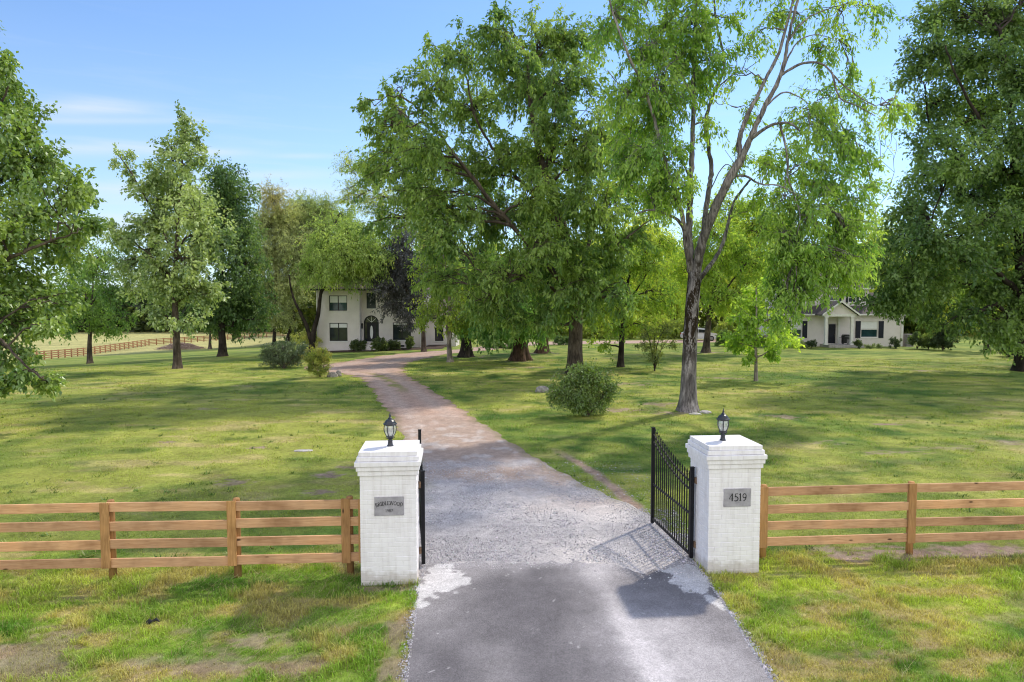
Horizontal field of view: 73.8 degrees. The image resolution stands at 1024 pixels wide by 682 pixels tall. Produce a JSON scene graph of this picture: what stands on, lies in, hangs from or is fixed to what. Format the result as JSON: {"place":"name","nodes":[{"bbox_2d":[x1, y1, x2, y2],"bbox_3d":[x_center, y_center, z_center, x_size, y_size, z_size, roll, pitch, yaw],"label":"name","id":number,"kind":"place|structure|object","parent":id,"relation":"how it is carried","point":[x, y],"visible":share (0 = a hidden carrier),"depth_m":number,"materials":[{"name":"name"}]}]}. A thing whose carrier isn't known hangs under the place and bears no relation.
{"place":"outdoors","nodes":[
{"label":"outdoors","id":0,"kind":"place"},
{"bbox_2d":[304,339,715,579],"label":"gravel driveway","id":1,"kind":"structure","parent":0,"point":[450,432],"depth_m":17.65,"materials":[{"name":"grey gravel"}]},
{"bbox_2d":[358,462,783,681],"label":"gravel","id":2,"kind":"structure","parent":1,"relation":"on","point":[676,559],"depth_m":14.18,"materials":[{"name":"grey gravel"}]},
{"bbox_2d":[680,328,716,340],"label":"parked car","id":3,"kind":"object","parent":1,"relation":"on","point":[701,331],"visible":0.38,"depth_m":88.23,"materials":[{"name":"white paint"}]},
{"bbox_2d":[0,305,1023,681],"bbox_3d":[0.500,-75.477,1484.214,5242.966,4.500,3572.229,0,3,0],"label":"ground","id":4,"kind":"structure","parent":0,"point":[250,351],"depth_m":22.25,"materials":[{"name":"green plant"}]},
{"bbox_2d":[0,20,112,401],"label":"maple","id":5,"kind":"object","parent":4,"relation":"on","point":[27,171],"visible":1,"depth_m":27.18,"materials":[{"name":"green plant"}]},
{"bbox_2d":[45,238,138,363],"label":"lawn tree","id":6,"kind":"object","parent":4,"relation":"on","point":[105,295],"visible":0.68,"depth_m":67.15,"materials":[{"name":"green plant"}]},
{"bbox_2d":[146,617,158,624],"bbox_3d":[-5.504,4.284,10.453,0.203,0.086,0.092,-1,3,-20],"label":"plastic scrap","id":7,"kind":"object","parent":4,"relation":"on","point":[149,621],"visible":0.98,"depth_m":10.43,"materials":[{"name":"grey plastic"}]},
{"bbox_2d":[30,332,299,359],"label":"board fence","id":8,"kind":"object","parent":4,"relation":"on","point":[132,345],"visible":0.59,"depth_m":138.79,"materials":[{"name":"brown wood"}]},
{"bbox_2d":[95,99,239,368],"bbox_3d":[-25.926,-7.471,51.442,12.515,19.559,8.163,2,4,26],"label":"poplar tree","id":9,"kind":"object","parent":4,"relation":"on","point":[161,223],"visible":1,"depth_m":49.85,"materials":[{"name":"green plant"}]},
{"bbox_2d":[154,341,205,349],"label":"brush pile","id":10,"kind":"object","parent":4,"relation":"on","point":[188,346],"visible":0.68,"depth_m":138.92,"materials":[{"name":"brown wood"}]},
{"bbox_2d":[0,495,360,579],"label":"board fence","id":11,"kind":"object","parent":4,"relation":"on","point":[108,544],"visible":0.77,"depth_m":12.04,"materials":[{"name":"brown wood"}]},
{"bbox_2d":[187,303,229,348],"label":"slim tree","id":12,"kind":"object","parent":4,"relation":"on","point":[209,345],"visible":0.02,"depth_m":137.41,"materials":[{"name":"green plant"}]},
{"bbox_2d":[165,156,282,356],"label":"oak tree","id":13,"kind":"object","parent":4,"relation":"on","point":[236,312],"visible":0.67,"depth_m":71.00,"materials":[{"name":"green plant"}]},
{"bbox_2d":[243,174,316,345],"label":"elm tree","id":14,"kind":"object","parent":4,"relation":"on","point":[278,220],"visible":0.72,"depth_m":140.18,"materials":[{"name":"green plant"}]},
{"bbox_2d":[255,337,310,368],"bbox_3d":[-17.167,0.964,52.062,4.037,2.469,3.260,0,3,0],"label":"blue green shrub","id":15,"kind":"object","parent":4,"relation":"on","point":[281,355],"visible":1,"depth_m":51.34,"materials":[{"name":"green plant"}]},
{"bbox_2d":[294,449,312,451],"bbox_3d":[-6.920,3.631,22.625,0.630,0.045,0.277,0,3,-6],"label":"flagstone","id":16,"kind":"object","parent":4,"relation":"on","point":[303,450],"visible":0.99,"depth_m":22.56,"materials":[{"name":"white stone"}]},
{"bbox_2d":[290,328,322,350],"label":"flowering shrub","id":17,"kind":"object","parent":4,"relation":"on","point":[304,337],"visible":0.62,"depth_m":72.69,"materials":[{"name":"green plant"}]},
{"bbox_2d":[272,188,345,344],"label":"elm tree","id":18,"kind":"object","parent":4,"relation":"on","point":[310,205],"visible":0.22,"depth_m":147.13,"materials":[{"name":"green plant"}]},
{"bbox_2d":[300,345,331,377],"bbox_3d":[-12.853,1.307,45.309,2.337,2.181,2.014,0,3,0],"label":"bronze shrub","id":19,"kind":"object","parent":4,"relation":"on","point":[324,358],"visible":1,"depth_m":44.95,"materials":[{"name":"green plant"}]},
{"bbox_2d":[327,372,337,376],"bbox_3d":[-11.919,2.238,45.252,0.718,0.404,0.572,0,3,0],"label":"fieldstone","id":20,"kind":"object","parent":4,"relation":"on","point":[332,374],"visible":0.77,"depth_m":45.03,"materials":[{"name":"stone"}]},
{"bbox_2d":[282,205,402,348],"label":"hackberry tree","id":21,"kind":"object","parent":4,"relation":"on","point":[344,256],"visible":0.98,"depth_m":68.13,"materials":[{"name":"green plant"}]},
{"bbox_2d":[0,280,698,332],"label":"treeline","id":22,"kind":"object","parent":4,"relation":"on","point":[141,324],"visible":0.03,"depth_m":218.05,"materials":[{"name":"green plant"}]},
{"bbox_2d":[338,215,368,238],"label":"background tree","id":23,"kind":"object","parent":4,"relation":"on","point":[356,224],"depth_m":208.05,"materials":[{"name":"green plant"}]},
{"bbox_2d":[328,146,437,257],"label":"spreading tree","id":24,"kind":"object","parent":4,"relation":"on","point":[347,194],"visible":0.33,"depth_m":99.38,"materials":[{"name":"green plant"}]},
{"bbox_2d":[322,344,446,352],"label":"mulch bed","id":25,"kind":"object","parent":4,"relation":"on","point":[432,347],"visible":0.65,"depth_m":73.10,"materials":[{"name":"brown soil"}]},
{"bbox_2d":[349,339,366,350],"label":"foundation bush","id":26,"kind":"object","parent":25,"relation":"on","point":[355,344],"visible":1,"depth_m":72.64,"materials":[{"name":"green plant"}]},
{"bbox_2d":[370,336,389,350],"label":"foundation bush","id":27,"kind":"object","parent":25,"relation":"on","point":[378,343],"visible":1,"depth_m":70.79,"materials":[{"name":"green plant"}]},
{"bbox_2d":[388,339,400,349],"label":"foundation bush","id":28,"kind":"object","parent":25,"relation":"on","point":[394,345],"visible":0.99,"depth_m":72.20,"materials":[{"name":"green plant"}]},
{"bbox_2d":[405,336,414,348],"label":"foundation bush","id":29,"kind":"object","parent":25,"relation":"on","point":[409,343],"visible":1,"depth_m":72.38,"materials":[{"name":"green plant"}]},
{"bbox_2d":[310,275,459,350],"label":"white house","id":30,"kind":"structure","parent":4,"relation":"on","point":[345,319],"depth_m":73.56,"materials":[{"name":"paint"}]},
{"bbox_2d":[329,323,347,341],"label":"window","id":31,"kind":"structure","parent":30,"relation":"in","point":[338,331],"depth_m":73.56,"materials":[{"name":"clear glass"}]},
{"bbox_2d":[329,296,347,311],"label":"window","id":32,"kind":"structure","parent":30,"relation":"in","point":[336,303],"depth_m":73.38,"materials":[{"name":"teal glass"}]},
{"bbox_2d":[367,293,375,307],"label":"window","id":33,"kind":"structure","parent":30,"relation":"in","point":[369,302],"depth_m":74.27,"materials":[{"name":"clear glass"}]},
{"bbox_2d":[364,315,378,340],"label":"door","id":34,"kind":"structure","parent":30,"relation":"in","point":[371,323],"depth_m":74.44,"materials":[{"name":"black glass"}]},
{"bbox_2d":[393,323,410,340],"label":"window","id":35,"kind":"structure","parent":30,"relation":"in","point":[397,335],"depth_m":74.46,"materials":[{"name":"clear glass"}]},
{"bbox_2d":[434,328,443,341],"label":"window","id":36,"kind":"structure","parent":30,"relation":"in","point":[439,338],"depth_m":78.47,"materials":[{"name":"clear glass"}]},
{"bbox_2d":[354,440,422,585],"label":"gate pillar","id":37,"kind":"structure","parent":4,"relation":"on","point":[389,515],"depth_m":11.81,"materials":[{"name":"white brick"}]},
{"bbox_2d":[383,414,396,446],"bbox_3d":[-2.180,1.573,12.206,0.252,0.612,0.252,0,3,-5],"label":"pillar lantern","id":38,"kind":"object","parent":37,"relation":"on","point":[389,421],"visible":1,"depth_m":12.17,"materials":[{"name":"black metal"}]},
{"bbox_2d":[418,429,424,563],"bbox_3d":[-1.863,3.044,13.700,0.172,2.159,2.371,-1,3,-9],"label":"gate leaf","id":39,"kind":"object","parent":37,"relation":"attached to","point":[421,484],"visible":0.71,"depth_m":12.60,"materials":[{"name":"black metal"}]},
{"bbox_2d":[365,229,430,351],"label":"dark cedar","id":40,"kind":"object","parent":4,"relation":"on","point":[395,294],"visible":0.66,"depth_m":68.08,"materials":[{"name":"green plant"}]},
{"bbox_2d":[404,238,477,361],"bbox_3d":[-5.516,-3.505,57.592,7.259,10.896,6.966,0,3,0],"label":"pale trunk tree","id":41,"kind":"object","parent":4,"relation":"on","point":[422,318],"visible":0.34,"depth_m":56.47,"materials":[{"name":"green plant"}]},
{"bbox_2d":[440,231,508,357],"bbox_3d":[-3.469,-4.801,63.222,7.070,12.859,10.112,0,3,0],"label":"cedar tree","id":42,"kind":"object","parent":4,"relation":"on","point":[466,350],"visible":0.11,"depth_m":62.03,"materials":[{"name":"green plant"}]},
{"bbox_2d":[478,342,504,347],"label":"shrub","id":43,"kind":"object","parent":4,"relation":"on","point":[493,345],"visible":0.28,"depth_m":74.11,"materials":[{"name":"green plant"}]},
{"bbox_2d":[457,243,561,361],"bbox_3d":[0.059,-3.455,56.678,8.347,10.898,10.318,1,3,20],"label":"cedar tree","id":44,"kind":"object","parent":4,"relation":"on","point":[520,351],"visible":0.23,"depth_m":54.95,"materials":[{"name":"green plant"}]},
{"bbox_2d":[341,0,679,374],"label":"broadleaf tree","id":45,"kind":"object","parent":4,"relation":"on","point":[549,207],"visible":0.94,"depth_m":43.29,"materials":[{"name":"green plant"}]},
{"bbox_2d":[535,386,548,392],"bbox_3d":[1.670,2.664,37.612,0.774,0.403,0.515,0,3,0],"label":"fieldstone","id":46,"kind":"object","parent":4,"relation":"on","point":[539,389],"visible":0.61,"depth_m":37.41,"materials":[{"name":"stone"}]},
{"bbox_2d":[533,257,569,353],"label":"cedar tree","id":47,"kind":"object","parent":4,"relation":"on","point":[541,351],"visible":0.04,"depth_m":66.58,"materials":[{"name":"green plant"}]},
{"bbox_2d":[548,321,568,338],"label":"understory shrub","id":48,"kind":"object","parent":4,"relation":"on","point":[566,333],"visible":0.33,"depth_m":95.13,"materials":[{"name":"green plant"}]},
{"bbox_2d":[552,334,568,345],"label":"shrub","id":49,"kind":"object","parent":4,"relation":"on","point":[561,341],"visible":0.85,"depth_m":79.50,"materials":[{"name":"green plant"}]},
{"bbox_2d":[542,357,622,416],"bbox_3d":[3.022,2.026,29.502,3.529,2.586,2.429,0,3,0],"label":"round shrub","id":50,"kind":"object","parent":4,"relation":"on","point":[583,393],"visible":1,"depth_m":29.23,"materials":[{"name":"green plant"}]},
{"bbox_2d":[560,238,620,317],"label":"background tree","id":51,"kind":"object","parent":4,"relation":"on","point":[587,262],"depth_m":112.89,"materials":[{"name":"green plant"}]},
{"bbox_2d":[582,316,615,338],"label":"understory shrub","id":52,"kind":"object","parent":4,"relation":"on","point":[587,334],"visible":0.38,"depth_m":93.73,"materials":[{"name":"green plant"}]},
{"bbox_2d":[611,313,648,338],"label":"understory shrub","id":53,"kind":"object","parent":4,"relation":"on","point":[631,335],"visible":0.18,"depth_m":93.59,"materials":[{"name":"green plant"}]},
{"bbox_2d":[585,224,684,366],"bbox_3d":[9.513,-3.350,52.699,8.996,11.130,6.794,0,3,0],"label":"young tree","id":54,"kind":"object","parent":4,"relation":"on","point":[646,305],"visible":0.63,"depth_m":52.04,"materials":[{"name":"green plant"}]},
{"bbox_2d":[276,239,1000,342],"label":"back woods","id":55,"kind":"object","parent":4,"relation":"on","point":[309,313],"visible":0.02,"depth_m":138.50,"materials":[{"name":"green plant"}]},
{"bbox_2d":[614,214,682,323],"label":"background tree","id":56,"kind":"object","parent":4,"relation":"on","point":[651,238],"visible":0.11,"depth_m":107.96,"materials":[{"name":"green plant"}]},
{"bbox_2d":[632,320,679,370],"bbox_3d":[10.378,0.318,49.100,3.509,3.723,2.350,-1,3,-17],"label":"sapling","id":57,"kind":"object","parent":4,"relation":"on","point":[653,353],"visible":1,"depth_m":49.02,"materials":[{"name":"green plant"}]},
{"bbox_2d":[643,314,677,337],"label":"understory shrub","id":58,"kind":"object","parent":4,"relation":"on","point":[650,324],"visible":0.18,"depth_m":94.16,"materials":[{"name":"green plant"}]},
{"bbox_2d":[661,318,683,338],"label":"understory shrub","id":59,"kind":"object","parent":4,"relation":"on","point":[679,328],"visible":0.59,"depth_m":93.52,"materials":[{"name":"green plant"}]},
{"bbox_2d":[641,241,704,325],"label":"background tree","id":60,"kind":"object","parent":4,"relation":"on","point":[677,311],"visible":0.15,"depth_m":108.18,"materials":[{"name":"green plant"}]},
{"bbox_2d":[699,410,711,413],"bbox_3d":[8.627,3.158,30.452,0.425,0.144,0.489,-2,4,-29],"label":"flagstone","id":61,"kind":"object","parent":4,"relation":"on","point":[705,412],"visible":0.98,"depth_m":30.30,"materials":[{"name":"white stone"}]},
{"bbox_2d":[655,182,789,352],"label":"shade tree","id":62,"kind":"object","parent":4,"relation":"on","point":[738,236],"visible":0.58,"depth_m":66.14,"materials":[{"name":"green plant"}]},
{"bbox_2d":[714,328,730,345],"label":"border shrub","id":63,"kind":"object","parent":4,"relation":"on","point":[718,342],"visible":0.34,"depth_m":77.76,"materials":[{"name":"green plant"}]},
{"bbox_2d":[713,313,737,333],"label":"understory shrub","id":64,"kind":"object","parent":4,"relation":"on","point":[722,325],"visible":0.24,"depth_m":93.46,"materials":[{"name":"green plant"}]},
{"bbox_2d":[685,435,767,573],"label":"gate pillar","id":65,"kind":"structure","parent":4,"relation":"on","point":[727,489],"depth_m":12.32,"materials":[{"name":"white brick"}]},
{"bbox_2d":[650,427,696,557],"bbox_3d":[3.306,3.027,14.007,0.172,2.159,2.351,0,3,-7],"label":"gate leaf","id":66,"kind":"object","parent":65,"relation":"attached to","point":[660,510],"visible":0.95,"depth_m":13.91,"materials":[{"name":"black metal"}]},
{"bbox_2d":[716,408,729,440],"bbox_3d":[3.930,1.545,12.706,0.252,0.612,0.252,0,3,-5],"label":"pillar lantern","id":67,"kind":"object","parent":65,"relation":"on","point":[722,416],"visible":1,"depth_m":12.67,"materials":[{"name":"black metal"}]},
{"bbox_2d":[700,213,768,320],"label":"background tree","id":68,"kind":"object","parent":4,"relation":"on","point":[735,283],"visible":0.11,"depth_m":106.67,"materials":[{"name":"green plant"}]},
{"bbox_2d":[582,0,916,412],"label":"silver maple","id":69,"kind":"object","parent":4,"relation":"on","point":[656,107],"visible":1,"depth_m":29.29,"materials":[{"name":"green plant"}]},
{"bbox_2d":[717,277,804,380],"bbox_3d":[15.521,-0.662,42.590,5.189,6.886,3.941,2,4,26],"label":"young maple","id":70,"kind":"object","parent":4,"relation":"on","point":[748,327],"visible":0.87,"depth_m":42.69,"materials":[{"name":"green plant"}]},
{"bbox_2d":[800,340,808,348],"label":"plant","id":71,"kind":"object","parent":4,"relation":"on","point":[802,342],"visible":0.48,"depth_m":73.43,"materials":[{"name":"green plant"}]},
{"bbox_2d":[805,339,816,347],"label":"shrub","id":72,"kind":"object","parent":4,"relation":"on","point":[812,343],"visible":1,"depth_m":73.40,"materials":[{"name":"green plant"}]},
{"bbox_2d":[757,272,903,347],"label":"cottage house","id":73,"kind":"structure","parent":4,"relation":"on","point":[823,328],"depth_m":77.03,"materials":[{"name":"paint"}]},
{"bbox_2d":[791,322,801,336],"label":"window","id":74,"kind":"structure","parent":73,"relation":"in","point":[799,329],"depth_m":77.12,"materials":[{"name":"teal glass"}]},
{"bbox_2d":[828,324,834,342],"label":"door","id":75,"kind":"structure","parent":73,"relation":"in","point":[831,328],"depth_m":77.14,"materials":[{"name":"black wood"}]},
{"bbox_2d":[841,334,849,343],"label":"barbecue","id":76,"kind":"object","parent":73,"relation":"on","point":[845,338],"visible":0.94,"depth_m":75.85,"materials":[{"name":"black metal"}]},
{"bbox_2d":[848,295,855,302],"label":"window","id":77,"kind":"structure","parent":73,"relation":"in","point":[850,299],"depth_m":78.65,"materials":[{"name":"clear glass"}]},
{"bbox_2d":[861,322,877,336],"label":"window","id":78,"kind":"structure","parent":73,"relation":"in","point":[868,329],"depth_m":77.12,"materials":[{"name":"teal glass"}]},
{"bbox_2d":[852,338,862,348],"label":"shrub","id":79,"kind":"object","parent":4,"relation":"on","point":[858,343],"visible":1,"depth_m":73.28,"materials":[{"name":"green plant"}]},
{"bbox_2d":[819,106,918,291],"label":"pale tree","id":80,"kind":"object","parent":4,"relation":"on","point":[869,237],"visible":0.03,"depth_m":89.27,"materials":[{"name":"green plant"}]},
{"bbox_2d":[864,343,875,348],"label":"plant","id":81,"kind":"object","parent":4,"relation":"on","point":[868,346],"visible":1,"depth_m":73.39,"materials":[{"name":"green plant"}]},
{"bbox_2d":[759,481,1023,558],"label":"board fence","id":82,"kind":"object","parent":4,"relation":"on","point":[910,523],"visible":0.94,"depth_m":13.18,"materials":[{"name":"brown wood"}]},
{"bbox_2d":[888,337,902,348],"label":"shrub","id":83,"kind":"object","parent":4,"relation":"on","point":[894,341],"visible":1,"depth_m":73.18,"materials":[{"name":"green plant"}]},
{"bbox_2d":[903,334,913,346],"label":"utility cabinet","id":84,"kind":"object","parent":4,"relation":"on","point":[905,338],"visible":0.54,"depth_m":76.78,"materials":[{"name":"grey metal"}]},
{"bbox_2d":[906,331,925,348],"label":"dark hedge","id":85,"kind":"object","parent":4,"relation":"on","point":[913,339],"visible":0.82,"depth_m":72.17,"materials":[{"name":"green plant"}]},
{"bbox_2d":[905,252,934,332],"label":"background tree","id":86,"kind":"object","parent":4,"relation":"on","point":[906,321],"visible":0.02,"depth_m":107.76,"materials":[{"name":"green plant"}]},
{"bbox_2d":[921,333,935,348],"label":"lilac bush","id":87,"kind":"object","parent":4,"relation":"on","point":[925,337],"visible":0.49,"depth_m":71.69,"materials":[{"name":"green plant"}]},
{"bbox_2d":[846,0,1023,371],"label":"dark maple","id":88,"kind":"object","parent":4,"relation":"on","point":[912,280],"visible":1,"depth_m":47.30,"materials":[{"name":"green plant"}]},
{"bbox_2d":[927,324,960,350],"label":"dark hedge","id":89,"kind":"object","parent":4,"relation":"on","point":[938,341],"visible":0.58,"depth_m":70.33,"materials":[{"name":"green plant"}]},
{"bbox_2d":[931,294,977,332],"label":"background tree","id":90,"kind":"object","parent":4,"relation":"on","point":[946,310],"visible":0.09,"depth_m":100.14,"materials":[{"name":"green plant"}]},
{"bbox_2d":[936,282,998,351],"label":"leaning tree","id":91,"kind":"object","parent":4,"relation":"on","point":[990,319],"visible":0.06,"depth_m":69.14,"materials":[{"name":"green plant"}]},
{"bbox_2d":[981,242,1013,313],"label":"background tree","id":92,"kind":"object","parent":4,"relation":"on","point":[1008,268],"visible":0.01,"depth_m":101.95,"materials":[{"name":"green plant"}]},
{"bbox_2d":[998,347,1013,356],"bbox_3d":[46.837,0.326,61.434,5.228,2.711,3.132,1,3,13],"label":"woodland shrub","id":93,"kind":"object","parent":4,"relation":"on","point":[1008,355],"visible":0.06,"depth_m":62.21,"materials":[{"name":"green plant"}]},
{"bbox_2d":[0,0,1023,304],"label":"sky","id":94,"kind":"structure","parent":0,"point":[276,83],"materials":[{"name":"blue"}]},
{"bbox_2d":[404,560,772,681],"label":"asphalt driveway","id":95,"kind":"structure","parent":0,"point":[525,623],"depth_m":10.30,"materials":[{"name":"grey asphalt"}]}
]}

